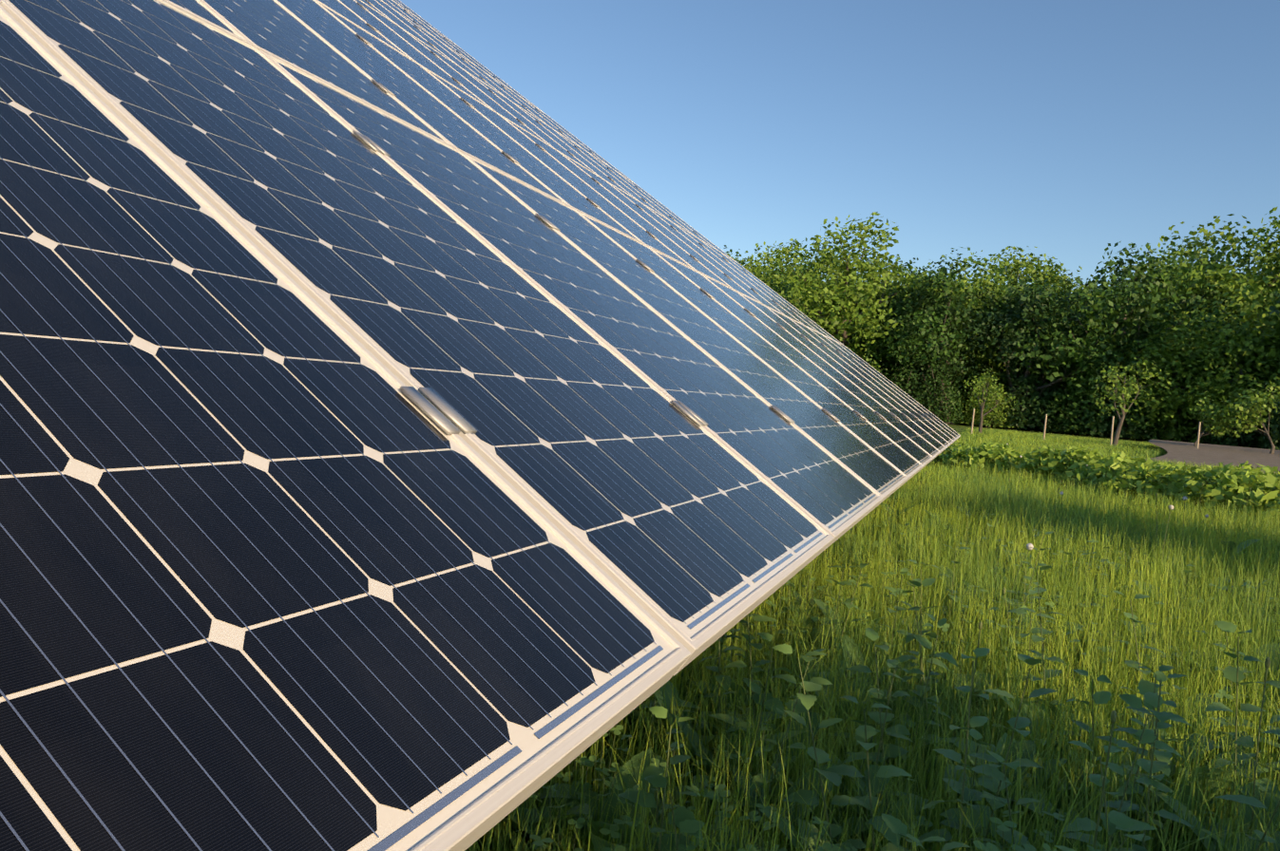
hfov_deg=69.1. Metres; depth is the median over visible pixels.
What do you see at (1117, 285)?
forest tree
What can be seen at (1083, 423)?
understory
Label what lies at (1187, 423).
understory
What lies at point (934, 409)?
understory
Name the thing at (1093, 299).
forest tree
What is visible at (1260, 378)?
understory
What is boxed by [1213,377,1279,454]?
young tree
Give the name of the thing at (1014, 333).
forest tree
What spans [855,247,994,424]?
forest tree
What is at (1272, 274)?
forest tree
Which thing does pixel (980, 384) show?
young tree
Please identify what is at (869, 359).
young tree
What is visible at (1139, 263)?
forest tree
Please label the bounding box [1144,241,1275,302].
forest tree
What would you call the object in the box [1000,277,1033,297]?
forest tree
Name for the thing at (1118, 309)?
forest tree
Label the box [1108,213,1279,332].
forest tree
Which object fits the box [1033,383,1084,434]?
understory
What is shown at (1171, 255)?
forest tree
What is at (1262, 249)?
forest tree
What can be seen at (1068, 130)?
sky
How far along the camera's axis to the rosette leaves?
2.50 m
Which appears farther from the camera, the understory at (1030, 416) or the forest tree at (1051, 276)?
the forest tree at (1051, 276)
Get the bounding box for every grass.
[801,469,1279,643]
[905,442,1279,522]
[952,426,1277,473]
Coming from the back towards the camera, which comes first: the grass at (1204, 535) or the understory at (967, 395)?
the understory at (967, 395)
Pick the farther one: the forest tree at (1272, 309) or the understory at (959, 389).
the understory at (959, 389)
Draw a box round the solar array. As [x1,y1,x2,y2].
[0,0,960,850]
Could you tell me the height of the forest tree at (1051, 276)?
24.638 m
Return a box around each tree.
[724,245,808,315]
[728,250,805,309]
[737,238,828,316]
[753,211,967,357]
[756,269,789,301]
[762,260,816,280]
[789,252,839,308]
[790,257,809,313]
[807,312,864,355]
[818,267,980,379]
[822,277,915,367]
[847,297,980,390]
[849,347,880,372]
[850,256,992,382]
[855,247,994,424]
[855,256,909,287]
[882,258,922,298]
[901,257,933,277]
[932,273,1013,399]
[936,269,1040,424]
[949,276,1092,426]
[950,249,1083,293]
[952,276,1143,430]
[959,368,1023,434]
[962,283,1079,429]
[967,281,1060,412]
[968,278,1025,366]
[969,246,1099,298]
[982,284,1131,433]
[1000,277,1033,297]
[1011,240,1247,440]
[1032,331,1083,431]
[1060,282,1138,436]
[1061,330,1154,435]
[1064,282,1178,345]
[1065,283,1115,315]
[1076,258,1200,300]
[1088,357,1173,445]
[1090,292,1229,440]
[1094,235,1216,305]
[1107,262,1239,356]
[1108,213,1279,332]
[1118,308,1242,444]
[1119,276,1254,392]
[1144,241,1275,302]
[1146,274,1279,427]
[1177,207,1279,378]
[1189,392,1242,446]
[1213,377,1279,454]
[1228,261,1279,317]
[1240,265,1279,318]
[1246,313,1279,383]
[1268,281,1279,391]
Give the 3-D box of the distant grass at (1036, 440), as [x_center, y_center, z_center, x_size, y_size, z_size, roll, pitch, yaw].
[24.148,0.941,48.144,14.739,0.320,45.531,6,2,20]
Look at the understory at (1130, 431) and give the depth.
83.24 m
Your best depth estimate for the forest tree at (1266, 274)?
94.59 m
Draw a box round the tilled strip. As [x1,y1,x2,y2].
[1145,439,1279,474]
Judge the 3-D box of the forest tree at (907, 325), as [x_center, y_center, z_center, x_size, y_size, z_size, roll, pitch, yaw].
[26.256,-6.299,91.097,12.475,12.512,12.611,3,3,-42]
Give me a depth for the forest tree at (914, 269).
136.95 m
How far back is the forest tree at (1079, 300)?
96.63 m
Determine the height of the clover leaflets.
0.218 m
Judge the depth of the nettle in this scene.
1.91 m
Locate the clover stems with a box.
[475,520,1279,850]
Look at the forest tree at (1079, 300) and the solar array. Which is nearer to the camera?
the solar array
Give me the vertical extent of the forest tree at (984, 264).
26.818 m
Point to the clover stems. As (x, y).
(821, 591)
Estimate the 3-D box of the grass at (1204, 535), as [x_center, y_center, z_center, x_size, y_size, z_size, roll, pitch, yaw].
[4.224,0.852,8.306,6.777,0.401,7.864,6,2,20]
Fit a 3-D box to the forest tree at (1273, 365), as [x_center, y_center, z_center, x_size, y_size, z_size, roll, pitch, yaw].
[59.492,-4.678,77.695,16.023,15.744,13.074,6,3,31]
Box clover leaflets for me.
[516,513,1279,850]
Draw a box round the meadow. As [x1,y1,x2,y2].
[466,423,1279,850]
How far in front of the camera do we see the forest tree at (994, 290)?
106.86 m
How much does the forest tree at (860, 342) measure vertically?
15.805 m
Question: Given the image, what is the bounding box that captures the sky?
[399,0,1279,293]
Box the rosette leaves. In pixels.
[488,502,1279,850]
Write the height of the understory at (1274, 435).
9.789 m
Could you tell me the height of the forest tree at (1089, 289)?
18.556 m
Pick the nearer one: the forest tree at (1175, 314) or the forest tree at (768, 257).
the forest tree at (1175, 314)
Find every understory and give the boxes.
[880,362,934,409]
[911,362,968,421]
[915,353,965,423]
[948,322,1018,425]
[959,372,1018,428]
[980,364,1046,424]
[992,373,1068,432]
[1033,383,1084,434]
[1040,374,1125,437]
[1092,382,1164,440]
[1134,349,1213,443]
[1143,374,1217,444]
[1181,320,1279,450]
[1199,368,1268,449]
[1258,374,1279,450]
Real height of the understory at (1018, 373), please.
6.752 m
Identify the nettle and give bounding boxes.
[617,529,1279,850]
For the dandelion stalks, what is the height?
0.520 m
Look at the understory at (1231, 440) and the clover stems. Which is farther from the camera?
the understory at (1231, 440)
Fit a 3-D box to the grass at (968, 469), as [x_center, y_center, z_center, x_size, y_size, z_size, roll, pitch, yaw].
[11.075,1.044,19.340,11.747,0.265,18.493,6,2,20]
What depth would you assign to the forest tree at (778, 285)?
96.54 m
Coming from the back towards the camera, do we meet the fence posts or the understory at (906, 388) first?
the understory at (906, 388)
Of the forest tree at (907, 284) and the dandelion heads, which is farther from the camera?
the forest tree at (907, 284)
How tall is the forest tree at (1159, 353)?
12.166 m
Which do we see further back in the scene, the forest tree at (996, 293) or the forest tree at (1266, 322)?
the forest tree at (996, 293)
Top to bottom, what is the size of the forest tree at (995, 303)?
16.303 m
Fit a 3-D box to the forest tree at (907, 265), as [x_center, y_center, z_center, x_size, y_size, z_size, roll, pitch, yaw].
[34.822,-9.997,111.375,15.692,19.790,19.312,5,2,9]
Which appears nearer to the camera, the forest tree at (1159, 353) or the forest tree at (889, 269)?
the forest tree at (1159, 353)
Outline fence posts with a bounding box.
[971,408,1279,456]
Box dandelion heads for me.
[887,443,1270,723]
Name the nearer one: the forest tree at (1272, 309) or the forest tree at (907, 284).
the forest tree at (1272, 309)
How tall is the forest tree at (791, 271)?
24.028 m
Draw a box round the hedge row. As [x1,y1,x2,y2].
[932,440,1279,516]
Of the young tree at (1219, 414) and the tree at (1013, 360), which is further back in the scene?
the tree at (1013, 360)
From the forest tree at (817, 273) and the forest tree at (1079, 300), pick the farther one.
the forest tree at (817, 273)
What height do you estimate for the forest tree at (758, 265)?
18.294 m
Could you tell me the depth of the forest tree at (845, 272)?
88.94 m
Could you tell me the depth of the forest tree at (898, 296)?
93.76 m
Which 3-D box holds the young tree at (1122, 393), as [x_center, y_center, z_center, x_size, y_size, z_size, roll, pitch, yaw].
[24.723,-1.149,48.286,3.244,5.044,4.962,4,3,-24]
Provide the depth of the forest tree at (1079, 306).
99.66 m
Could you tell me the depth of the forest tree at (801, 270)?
134.47 m
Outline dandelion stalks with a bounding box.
[778,451,1267,849]
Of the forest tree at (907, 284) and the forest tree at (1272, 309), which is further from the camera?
the forest tree at (907, 284)
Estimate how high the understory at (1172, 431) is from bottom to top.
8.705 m
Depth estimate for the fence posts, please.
47.28 m
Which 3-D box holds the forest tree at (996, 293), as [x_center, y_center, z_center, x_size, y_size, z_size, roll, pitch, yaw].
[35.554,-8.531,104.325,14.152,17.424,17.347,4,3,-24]
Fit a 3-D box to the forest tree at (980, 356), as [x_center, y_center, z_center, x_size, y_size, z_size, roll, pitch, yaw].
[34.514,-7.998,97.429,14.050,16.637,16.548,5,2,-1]

